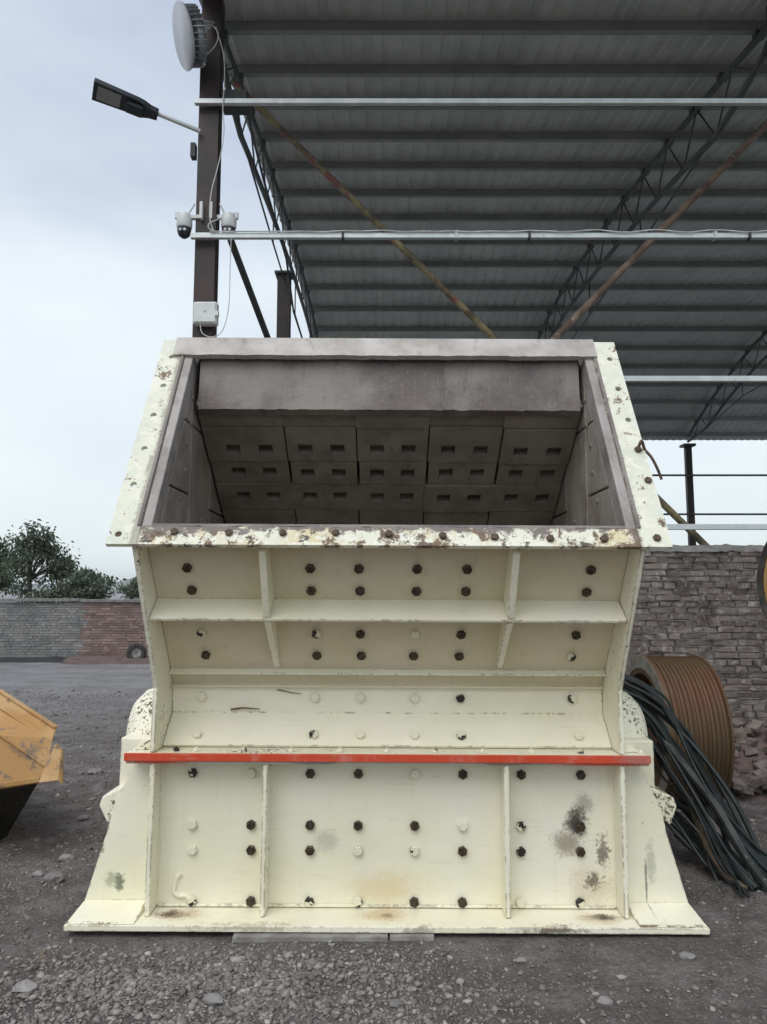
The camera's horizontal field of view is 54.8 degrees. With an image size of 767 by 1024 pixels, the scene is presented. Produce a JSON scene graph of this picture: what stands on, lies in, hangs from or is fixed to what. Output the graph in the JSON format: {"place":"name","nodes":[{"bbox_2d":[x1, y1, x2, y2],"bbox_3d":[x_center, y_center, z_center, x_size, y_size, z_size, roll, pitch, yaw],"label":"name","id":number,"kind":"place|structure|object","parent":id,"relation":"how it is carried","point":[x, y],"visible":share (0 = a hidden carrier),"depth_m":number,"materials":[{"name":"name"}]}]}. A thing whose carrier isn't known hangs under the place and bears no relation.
{"place":"outdoors","nodes":[
{"label":"outdoors","id":0,"kind":"place"},
{"bbox_2d":[0,578,134,593],"bbox_3d":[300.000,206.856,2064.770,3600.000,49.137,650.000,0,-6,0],"label":"hills","id":1,"kind":"structure","parent":0,"point":[125,582],"depth_m":1868.43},
{"bbox_2d":[0,598,147,657],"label":"brick wall","id":2,"kind":"structure","parent":0,"point":[48,627],"depth_m":18.00,"materials":[{"name":"grey brick"}]},
{"bbox_2d":[0,594,766,1023],"bbox_3d":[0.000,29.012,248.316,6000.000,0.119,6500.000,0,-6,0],"label":"ground","id":3,"kind":"structure","parent":0,"point":[98,680],"depth_m":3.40,"materials":[{"name":"grey gravel"}]},
{"bbox_2d":[0,537,23,597],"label":"broadleaf tree","id":4,"kind":"object","parent":3,"relation":"on","point":[5,582],"visible":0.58,"depth_m":21.85,"materials":[{"name":"green plant"}]},
{"bbox_2d":[12,979,36,992],"bbox_3d":[-1.420,1.879,2.924,0.097,0.048,0.066,0,-6,0],"label":"stone","id":5,"kind":"object","parent":3,"relation":"on","point":[26,985],"visible":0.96,"depth_m":2.91,"materials":[{"name":"grey stone"}]},
{"bbox_2d":[0,689,62,839],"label":"loader bucket","id":6,"kind":"object","parent":3,"relation":"on","point":[29,762],"visible":1,"depth_m":4.60,"materials":[{"name":"orange paint"}]},
{"bbox_2d":[0,656,67,662],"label":"soil bank","id":7,"kind":"structure","parent":3,"relation":"on","point":[55,659],"depth_m":17.50,"materials":[{"name":"soil"}]},
{"bbox_2d":[31,870,43,876],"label":"stone","id":8,"kind":"object","parent":3,"relation":"on","point":[38,873],"visible":1,"depth_m":4.13,"materials":[{"name":"grey stone"}]},
{"bbox_2d":[33,948,46,969],"bbox_3d":[-1.472,1.915,3.170,0.012,0.035,0.122,1,-6,-5],"label":"twig","id":9,"kind":"object","parent":3,"relation":"on","point":[43,953],"visible":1,"depth_m":3.17,"materials":[{"name":"wood"}]},
{"bbox_2d":[0,519,84,596],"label":"broadleaf tree","id":10,"kind":"object","parent":3,"relation":"on","point":[37,548],"visible":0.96,"depth_m":20.87,"materials":[{"name":"green plant"}]},
{"bbox_2d":[12,583,89,598],"bbox_3d":[-8.809,2.929,20.356,2.154,1.934,2.498,-3,-7,22],"label":"broadleaf tree","id":11,"kind":"object","parent":3,"relation":"on","point":[37,594],"visible":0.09,"depth_m":19.83,"materials":[{"name":"green plant"}]},
{"bbox_2d":[43,871,64,880],"bbox_3d":[-1.828,2.029,4.105,0.118,0.054,0.087,0,-6,0],"label":"stone","id":12,"kind":"object","parent":3,"relation":"on","point":[55,875],"visible":0.92,"depth_m":4.08,"materials":[{"name":"grey stone"}]},
{"bbox_2d":[58,854,75,861],"bbox_3d":[-1.924,2.102,4.493,0.104,0.042,0.078,0,-6,0],"label":"stone","id":13,"kind":"object","parent":3,"relation":"on","point":[65,857],"visible":0.99,"depth_m":4.47,"materials":[{"name":"grey stone"}]},
{"bbox_2d":[28,565,128,598],"bbox_3d":[-8.171,2.634,19.966,2.331,2.414,1.867,0,-6,0],"label":"broadleaf tree","id":14,"kind":"object","parent":3,"relation":"on","point":[86,583],"visible":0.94,"depth_m":19.83,"materials":[{"name":"green plant"}]},
{"bbox_2d":[77,815,89,820],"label":"stone","id":15,"kind":"object","parent":3,"relation":"on","point":[83,817],"visible":1,"depth_m":5.35,"materials":[{"name":"grey stone"}]},
{"bbox_2d":[88,768,102,773],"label":"stone","id":16,"kind":"object","parent":3,"relation":"on","point":[96,770],"visible":0.95,"depth_m":6.59,"materials":[{"name":"grey stone"}]},
{"bbox_2d":[60,655,149,663],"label":"soil bank","id":17,"kind":"structure","parent":3,"relation":"on","point":[87,659],"depth_m":17.10,"materials":[{"name":"soil"}]},
{"bbox_2d":[116,577,139,598],"bbox_3d":[-9.989,3.739,29.731,1.399,2.358,1.234,6,-9,-42],"label":"broadleaf tree","id":18,"kind":"object","parent":3,"relation":"on","point":[131,591],"visible":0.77,"depth_m":29.55,"materials":[{"name":"green plant"}]},
{"bbox_2d":[126,643,145,657],"bbox_3d":[-5.796,3.303,17.342,0.440,0.450,0.233,2,-6,-14],"label":"old tyre","id":19,"kind":"object","parent":3,"relation":"on","point":[132,649],"visible":0.89,"depth_m":17.30,"materials":[{"name":"black rubber"}]},
{"bbox_2d":[202,992,222,1005],"bbox_3d":[-0.656,1.871,2.842,0.077,0.041,0.062,2,-7,-20],"label":"stone","id":20,"kind":"object","parent":3,"relation":"on","point":[216,998],"visible":1,"depth_m":2.83,"materials":[{"name":"grey stone"}]},
{"bbox_2d":[230,956,245,962],"bbox_3d":[-0.633,1.950,3.214,0.066,0.036,0.048,0,-6,0],"label":"stone","id":21,"kind":"object","parent":3,"relation":"on","point":[237,959],"visible":0.7,"depth_m":3.20,"materials":[{"name":"grey stone"}]},
{"bbox_2d":[232,932,387,942],"bbox_3d":[-0.340,1.999,3.536,0.720,0.031,0.231,0,-6,0],"label":"board","id":22,"kind":"object","parent":3,"relation":"on","point":[256,937],"visible":0.46,"depth_m":3.42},
{"bbox_2d":[305,958,317,964],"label":"stone","id":23,"kind":"object","parent":3,"relation":"on","point":[311,961],"visible":0.88,"depth_m":3.19,"materials":[{"name":"grey stone"}]},
{"bbox_2d":[64,337,709,934],"bbox_3d":[0.035,0.582,4.594,3.055,3.012,2.640,0,-6,0],"label":"impact crusher","id":24,"kind":"object","parent":3,"relation":"on","point":[410,569],"visible":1,"depth_m":3.74,"materials":[{"name":"beige paint"}]},
{"bbox_2d":[231,707,259,710],"bbox_3d":[-0.731,1.041,3.909,0.154,0.020,0.012,0,-6,0],"label":"twig","id":25,"kind":"object","parent":24,"relation":"on","point":[243,708],"visible":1,"depth_m":3.90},
{"bbox_2d":[638,439,662,479],"bbox_3d":[1.311,-0.256,3.655,0.127,0.199,0.050,1,-6,-13],"label":"bent rod","id":26,"kind":"object","parent":24,"relation":"attached to","point":[641,442],"visible":1,"depth_m":3.64,"materials":[{"name":"metal"}]},
{"bbox_2d":[389,999,404,1008],"bbox_3d":[0.053,1.910,2.871,0.065,0.027,0.050,0,-6,0],"label":"stone","id":27,"kind":"object","parent":3,"relation":"on","point":[396,1003],"visible":1,"depth_m":2.86,"materials":[{"name":"grey stone"}]},
{"bbox_2d":[390,933,433,940],"bbox_3d":[0.133,1.998,3.531,0.205,0.030,0.202,0,-6,0],"label":"board","id":28,"kind":"object","parent":3,"relation":"on","point":[411,936],"visible":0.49,"depth_m":3.44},
{"bbox_2d":[190,0,766,545],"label":"open shed","id":29,"kind":"structure","parent":3,"relation":"on","point":[424,130],"depth_m":11.46,"materials":[{"name":"metal"}]},
{"bbox_2d":[92,78,200,160],"bbox_3d":[-2.366,-3.904,7.397,1.031,0.483,0.233,3,-7,-26],"label":"street lamp","id":30,"kind":"object","parent":29,"relation":"attached to","point":[105,93],"visible":1,"depth_m":7.29,"materials":[{"name":"metal"}]},
{"bbox_2d":[175,201,203,238],"bbox_3d":[-1.968,-2.951,7.489,0.285,0.372,0.156,0,-6,0],"label":"security camera","id":31,"kind":"object","parent":29,"relation":"attached to","point":[184,223],"visible":0.99,"depth_m":7.44,"materials":[{"name":"white plastic"}]},
{"bbox_2d":[172,0,214,71],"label":"floodlight","id":32,"kind":"object","parent":29,"relation":"attached to","point":[190,29],"visible":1,"depth_m":7.33,"materials":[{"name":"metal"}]},
{"bbox_2d":[206,24,218,54],"bbox_3d":[-1.784,-4.867,7.630,0.165,0.377,0.012,0,-6,0],"label":"hanging cable","id":33,"kind":"object","parent":32,"relation":"hanging from","point":[216,41],"visible":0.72,"depth_m":7.62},
{"bbox_2d":[193,302,218,326],"bbox_3d":[-1.746,-1.956,7.298,0.253,0.230,0.118,0,-6,0],"label":"junction box","id":34,"kind":"object","parent":29,"relation":"attached to","point":[205,314],"visible":1,"depth_m":7.25,"materials":[{"name":"white plastic"}]},
{"bbox_2d":[200,238,231,336],"bbox_3d":[-1.660,-2.217,7.308,0.296,1.018,0.010,0,-6,0],"label":"hanging cable","id":35,"kind":"object","parent":29,"relation":"hanging from","point":[229,297],"visible":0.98,"depth_m":7.29,"materials":[{"name":"white plastic"}]},
{"bbox_2d":[209,27,224,230],"bbox_3d":[-1.678,-3.900,7.493,0.135,2.208,0.012,0,-6,0],"label":"hanging cable","id":36,"kind":"object","parent":29,"relation":"hanging from","point":[223,128],"visible":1,"depth_m":7.49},
{"bbox_2d":[210,201,238,232],"bbox_3d":[-1.623,-2.967,7.531,0.285,0.372,0.156,0,-6,0],"label":"security camera","id":37,"kind":"object","parent":29,"relation":"attached to","point":[229,221],"visible":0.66,"depth_m":7.47,"materials":[{"name":"white plastic"}]},
{"bbox_2d":[210,229,766,232],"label":"hanging cable","id":38,"kind":"object","parent":29,"relation":"attached to","point":[509,231],"visible":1,"depth_m":7.37,"materials":[{"name":"plastic"}]},
{"bbox_2d":[527,231,530,240],"bbox_3d":[1.458,-2.769,7.407,0.024,0.080,0.073,0,-6,0],"label":"cable tie","id":39,"kind":"object","parent":29,"relation":"attached to","point":[529,235],"visible":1,"depth_m":7.37,"materials":[{"name":"black plastic"}]},
{"bbox_2d":[712,231,716,240],"bbox_3d":[3.316,-2.769,7.407,0.024,0.080,0.073,0,-6,0],"label":"cable tie","id":40,"kind":"object","parent":29,"relation":"attached to","point":[715,235],"visible":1,"depth_m":7.38,"materials":[{"name":"white plastic"}]},
{"bbox_2d":[515,957,526,962],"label":"stone","id":41,"kind":"object","parent":3,"relation":"on","point":[521,960],"visible":1,"depth_m":3.25,"materials":[{"name":"grey stone"}]},
{"bbox_2d":[597,996,612,1004],"bbox_3d":[0.872,1.925,2.911,0.063,0.029,0.048,2,-7,-21],"label":"stone","id":42,"kind":"object","parent":3,"relation":"on","point":[605,1000],"visible":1,"depth_m":2.90,"materials":[{"name":"grey stone"}]},
{"bbox_2d":[622,689,731,848],"bbox_3d":[1.862,1.589,4.543,0.258,0.995,0.877,6,-9,-45],"label":"dark hose","id":43,"kind":"object","parent":3,"relation":"on","point":[651,705],"visible":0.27,"depth_m":4.71,"materials":[{"name":"black rubber"}]},
{"bbox_2d":[625,655,734,803],"bbox_3d":[2.243,1.681,5.750,0.454,1.120,1.120,0,-6,0],"label":"belt sheave","id":44,"kind":"object","parent":3,"relation":"on","point":[690,688],"visible":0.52,"depth_m":5.33,"materials":[{"name":"brown metal"}]},
{"bbox_2d":[678,951,695,960],"bbox_3d":[1.342,1.963,3.266,0.075,0.034,0.056,0,-6,0],"label":"stone","id":45,"kind":"object","parent":3,"relation":"on","point":[685,955],"visible":1,"depth_m":3.25,"materials":[{"name":"grey stone"}]},
{"bbox_2d":[623,685,758,889],"bbox_3d":[1.871,1.591,4.491,0.210,1.008,0.950,3,-7,-28],"label":"dark hose","id":46,"kind":"object","parent":3,"relation":"on","point":[754,884],"visible":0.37,"depth_m":4.53,"materials":[{"name":"black rubber"}]},
{"bbox_2d":[653,744,732,877],"bbox_3d":[1.713,1.633,4.424,0.053,0.874,0.798,4,-7,-30],"label":"dark hose","id":47,"kind":"object","parent":3,"relation":"on","point":[695,810],"visible":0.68,"depth_m":4.24,"materials":[{"name":"black rubber"}]},
{"bbox_2d":[671,822,715,868],"bbox_3d":[1.848,1.972,4.298,0.043,0.185,0.564,2,-7,-18],"label":"rubber strip","id":48,"kind":"object","parent":3,"relation":"on","point":[700,852],"visible":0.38,"depth_m":4.34,"materials":[{"name":"black rubber"}]},
{"bbox_2d":[626,544,766,723],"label":"brick wall","id":49,"kind":"structure","parent":3,"relation":"on","point":[702,601],"depth_m":7.38,"materials":[{"name":"grey brick"}]},
{"bbox_2d":[672,816,721,876],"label":"dark hose","id":50,"kind":"object","parent":3,"relation":"on","point":[692,845],"visible":0.65,"depth_m":4.28,"materials":[{"name":"black rubber"}]},
{"bbox_2d":[654,765,742,897],"bbox_3d":[1.776,1.638,4.339,0.148,0.866,0.856,3,-7,-23],"label":"dark hose","id":51,"kind":"object","parent":3,"relation":"on","point":[721,852],"visible":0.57,"depth_m":4.18,"materials":[{"name":"black rubber"}]},
{"bbox_2d":[631,696,766,877],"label":"dark hose","id":52,"kind":"object","parent":3,"relation":"on","point":[655,723],"visible":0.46,"depth_m":4.55,"materials":[{"name":"black rubber"}]},
{"bbox_2d":[633,692,766,859],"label":"dark hose","id":53,"kind":"object","parent":3,"relation":"on","point":[703,757],"visible":0.75,"depth_m":4.39,"materials":[{"name":"black rubber"}]},
{"bbox_2d":[647,732,752,888],"bbox_3d":[1.778,1.635,4.336,0.133,0.859,0.760,5,-8,-38],"label":"rubber strip","id":54,"kind":"object","parent":3,"relation":"on","point":[708,828],"visible":0.55,"depth_m":4.32,"materials":[{"name":"black rubber"}]},
{"bbox_2d":[675,810,724,893],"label":"dark hose","id":55,"kind":"object","parent":3,"relation":"on","point":[708,860],"visible":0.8,"depth_m":4.20,"materials":[{"name":"rubber"}]},
{"bbox_2d":[648,727,753,880],"bbox_3d":[1.851,1.598,4.474,0.131,0.976,0.929,3,-7,-27],"label":"dark hose","id":56,"kind":"object","parent":3,"relation":"on","point":[715,817],"visible":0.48,"depth_m":4.34,"materials":[{"name":"rubber"}]},
{"bbox_2d":[649,728,753,887],"bbox_3d":[1.851,1.594,4.478,0.151,0.983,0.928,3,-7,-27],"label":"dark hose","id":57,"kind":"object","parent":3,"relation":"on","point":[748,870],"visible":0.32,"depth_m":4.36,"materials":[{"name":"rubber"}]},
{"bbox_2d":[643,714,766,890],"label":"rubber strip","id":58,"kind":"object","parent":3,"relation":"on","point":[758,874],"visible":0.81,"depth_m":4.26,"materials":[{"name":"black rubber"}]},
{"bbox_2d":[644,714,727,838],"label":"dark hose","id":59,"kind":"object","parent":58,"relation":"on","point":[677,772],"visible":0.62,"depth_m":4.50,"materials":[{"name":"black rubber"}]},
{"bbox_2d":[624,687,762,886],"bbox_3d":[1.845,1.588,4.429,0.136,0.976,0.878,4,-8,-35],"label":"rubber strip","id":60,"kind":"object","parent":58,"relation":"on","point":[678,748],"visible":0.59,"depth_m":4.57,"materials":[{"name":"black rubber"}]},
{"bbox_2d":[661,742,754,880],"bbox_3d":[1.776,1.622,4.412,0.117,0.897,0.839,4,-8,-33],"label":"dark hose","id":61,"kind":"object","parent":60,"relation":"on","point":[698,801],"visible":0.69,"depth_m":4.24,"materials":[{"name":"black rubber"}]},
{"bbox_2d":[673,834,736,885],"bbox_3d":[1.858,1.994,4.245,0.038,0.124,0.554,2,-7,-15],"label":"rubber strip","id":62,"kind":"object","parent":3,"relation":"on","point":[731,881],"visible":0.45,"depth_m":4.39,"materials":[{"name":"black rubber"}]},
{"bbox_2d":[674,812,737,893],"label":"dark hose","id":63,"kind":"object","parent":3,"relation":"on","point":[720,873],"visible":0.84,"depth_m":4.16,"materials":[{"name":"black rubber"}]},
{"bbox_2d":[649,685,766,856],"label":"dark hose","id":64,"kind":"object","parent":3,"relation":"on","point":[749,839],"visible":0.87,"depth_m":4.41,"materials":[{"name":"black rubber"}]},
{"bbox_2d":[623,681,747,834],"bbox_3d":[1.946,1.571,4.530,0.920,1.008,0.208,-6,-8,42],"label":"dark hose","id":65,"kind":"object","parent":64,"relation":"on","point":[691,737],"visible":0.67,"depth_m":4.63,"materials":[{"name":"black rubber"}]},
{"bbox_2d":[674,799,745,868],"bbox_3d":[1.958,1.901,4.281,0.095,0.322,0.682,3,-7,-26],"label":"rubber strip","id":66,"kind":"object","parent":3,"relation":"on","point":[682,807],"visible":0.34,"depth_m":4.41,"materials":[{"name":"black rubber"}]},
{"bbox_2d":[666,792,753,890],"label":"dark hose","id":67,"kind":"object","parent":3,"relation":"on","point":[741,873],"visible":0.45,"depth_m":4.01,"materials":[{"name":"black rubber"}]},
{"bbox_2d":[672,813,748,893],"bbox_3d":[1.858,1.929,4.240,0.105,0.289,0.619,2,-7,-18],"label":"rubber strip","id":68,"kind":"object","parent":3,"relation":"on","point":[691,834],"visible":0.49,"depth_m":4.37,"materials":[{"name":"black rubber"}]},
{"bbox_2d":[664,821,738,879],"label":"dark hose","id":69,"kind":"object","parent":68,"relation":"on","point":[679,836],"visible":0.39,"depth_m":4.33,"materials":[{"name":"black rubber"}]},
{"bbox_2d":[690,797,746,888],"bbox_3d":[1.885,1.871,4.212,0.043,0.366,0.481,1,-6,-11],"label":"rubber strip","id":70,"kind":"object","parent":68,"relation":"on","point":[703,838],"visible":0.58,"depth_m":4.26,"materials":[{"name":"black rubber"}]},
{"bbox_2d":[655,735,766,872],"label":"rubber strip","id":71,"kind":"object","parent":3,"relation":"on","point":[757,858],"visible":0.3,"depth_m":4.20,"materials":[{"name":"black rubber"}]},
{"bbox_2d":[624,674,766,863],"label":"rubber strip","id":72,"kind":"object","parent":71,"relation":"on","point":[707,779],"visible":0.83,"depth_m":4.52,"materials":[{"name":"black rubber"}]},
{"bbox_2d":[667,791,761,889],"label":"dark hose","id":73,"kind":"object","parent":3,"relation":"on","point":[689,817],"visible":0.3,"depth_m":4.53,"materials":[{"name":"black rubber"}]},
{"bbox_2d":[708,833,748,896],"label":"dark hose","id":74,"kind":"object","parent":3,"relation":"on","point":[729,870],"visible":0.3,"depth_m":4.08,"materials":[{"name":"black rubber"}]},
{"bbox_2d":[723,724,766,802],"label":"rubble mound","id":75,"kind":"object","parent":3,"relation":"on","point":[743,760],"visible":0.1,"depth_m":6.51,"materials":[{"name":"soil"}]},
{"bbox_2d":[735,743,740,751],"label":"broken brick","id":76,"kind":"object","parent":75,"relation":"on","point":[738,747],"visible":0.24,"depth_m":6.62,"materials":[{"name":"brick"}]},
{"bbox_2d":[732,717,745,727],"bbox_3d":[3.401,2.042,7.120,0.169,0.068,0.107,0,13,-36],"label":"broken brick","id":77,"kind":"object","parent":75,"relation":"on","point":[738,722],"visible":0.62,"depth_m":7.09,"materials":[{"name":"brick"}]},
{"bbox_2d":[735,737,746,743],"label":"broken brick","id":78,"kind":"object","parent":75,"relation":"on","point":[739,740],"visible":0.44,"depth_m":6.77,"materials":[{"name":"brick"}]},
{"bbox_2d":[734,766,748,773],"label":"broken brick","id":79,"kind":"object","parent":75,"relation":"on","point":[742,769],"visible":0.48,"depth_m":6.21,"materials":[{"name":"grey brick"}]},
{"bbox_2d":[734,784,750,796],"bbox_3d":[2.824,2.184,5.818,0.114,0.062,0.086,-22,-1,-16],"label":"broken brick","id":80,"kind":"object","parent":75,"relation":"on","point":[741,794],"visible":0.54,"depth_m":5.79,"materials":[{"name":"brick"}]},
{"bbox_2d":[732,787,753,795],"bbox_3d":[2.815,2.178,5.785,0.119,0.065,0.117,18,-18,-19],"label":"broken brick","id":81,"kind":"object","parent":75,"relation":"on","point":[747,791],"visible":0.76,"depth_m":5.74,"materials":[{"name":"brick"}]},
{"bbox_2d":[730,777,747,790],"bbox_3d":[2.776,2.139,5.802,0.111,0.067,0.138,11,1,6],"label":"broken brick","id":82,"kind":"object","parent":81,"relation":"on","point":[737,784],"visible":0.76,"depth_m":5.75,"materials":[{"name":"grey brick"}]},
{"bbox_2d":[733,773,750,784],"bbox_3d":[2.810,2.153,5.875,0.107,0.068,0.169,0,15,-32],"label":"broken brick","id":83,"kind":"object","parent":81,"relation":"on","point":[736,776],"visible":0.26,"depth_m":5.90,"materials":[{"name":"grey brick"}]},
{"bbox_2d":[743,728,753,737],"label":"broken brick","id":84,"kind":"object","parent":75,"relation":"on","point":[749,733],"visible":0.58,"depth_m":6.94,"materials":[{"name":"brick"}]},
{"bbox_2d":[743,748,758,755],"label":"broken brick","id":85,"kind":"object","parent":75,"relation":"on","point":[749,752],"visible":0.96,"depth_m":6.54,"materials":[{"name":"brick"}]},
{"bbox_2d":[746,738,757,745],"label":"broken brick","id":86,"kind":"object","parent":75,"relation":"on","point":[751,742],"visible":1,"depth_m":6.70,"materials":[{"name":"brick"}]},
{"bbox_2d":[746,719,764,732],"bbox_3d":[3.531,2.040,7.022,0.169,0.069,0.107,-18,15,-37],"label":"broken brick","id":87,"kind":"object","parent":75,"relation":"on","point":[755,726],"visible":0.9,"depth_m":6.99,"materials":[{"name":"brick"}]},
{"bbox_2d":[750,785,762,794],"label":"broken brick","id":88,"kind":"object","parent":75,"relation":"on","point":[758,790],"visible":0.6,"depth_m":5.81,"materials":[{"name":"brick"}]},
{"bbox_2d":[747,777,764,786],"bbox_3d":[2.949,2.146,5.850,0.138,0.066,0.110,-25,-23,23],"label":"broken brick","id":89,"kind":"object","parent":88,"relation":"on","point":[758,782],"visible":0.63,"depth_m":5.80,"materials":[{"name":"grey brick"}]},
{"bbox_2d":[752,756,764,762],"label":"broken brick","id":90,"kind":"object","parent":75,"relation":"on","point":[759,758],"visible":0.52,"depth_m":6.36,"materials":[{"name":"brick"}]},
{"bbox_2d":[752,767,766,776],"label":"broken brick","id":91,"kind":"object","parent":75,"relation":"on","point":[762,772],"visible":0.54,"depth_m":6.02,"materials":[{"name":"grey brick"}]},
{"bbox_2d":[753,759,766,770],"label":"broken brick","id":92,"kind":"object","parent":75,"relation":"on","point":[759,764],"visible":0.77,"depth_m":6.17,"materials":[{"name":"grey brick"}]},
{"bbox_2d":[761,781,766,791],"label":"broken brick","id":93,"kind":"object","parent":75,"relation":"on","point":[764,787],"visible":0.8,"depth_m":5.79,"materials":[{"name":"grey brick"}]},
{"bbox_2d":[757,542,766,618],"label":"orange wheel","id":94,"kind":"object","parent":3,"relation":"on","point":[762,579],"visible":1,"depth_m":4.65,"materials":[{"name":"paint"}]},
{"bbox_2d":[0,0,766,583],"label":"sky","id":95,"kind":"structure","parent":0,"point":[97,272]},
{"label":"broken brick","id":96,"kind":"object","parent":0,"visible":0},
{"bbox_2d":[739,774,755,780],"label":"broken brick","id":97,"kind":"object","parent":96,"relation":"on","point":[748,778],"visible":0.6,"depth_m":5.88,"materials":[{"name":"grey brick"}]},
{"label":"broken brick","id":98,"kind":"object","parent":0,"visible":0},
{"bbox_2d":[734,727,746,738],"bbox_3d":[3.296,2.053,6.851,0.110,0.066,0.138,-29,-9,16],"label":"broken brick","id":99,"kind":"object","parent":98,"relation":"on","point":[739,732],"visible":0.68,"depth_m":6.79,"materials":[{"name":"brick"}]}
]}

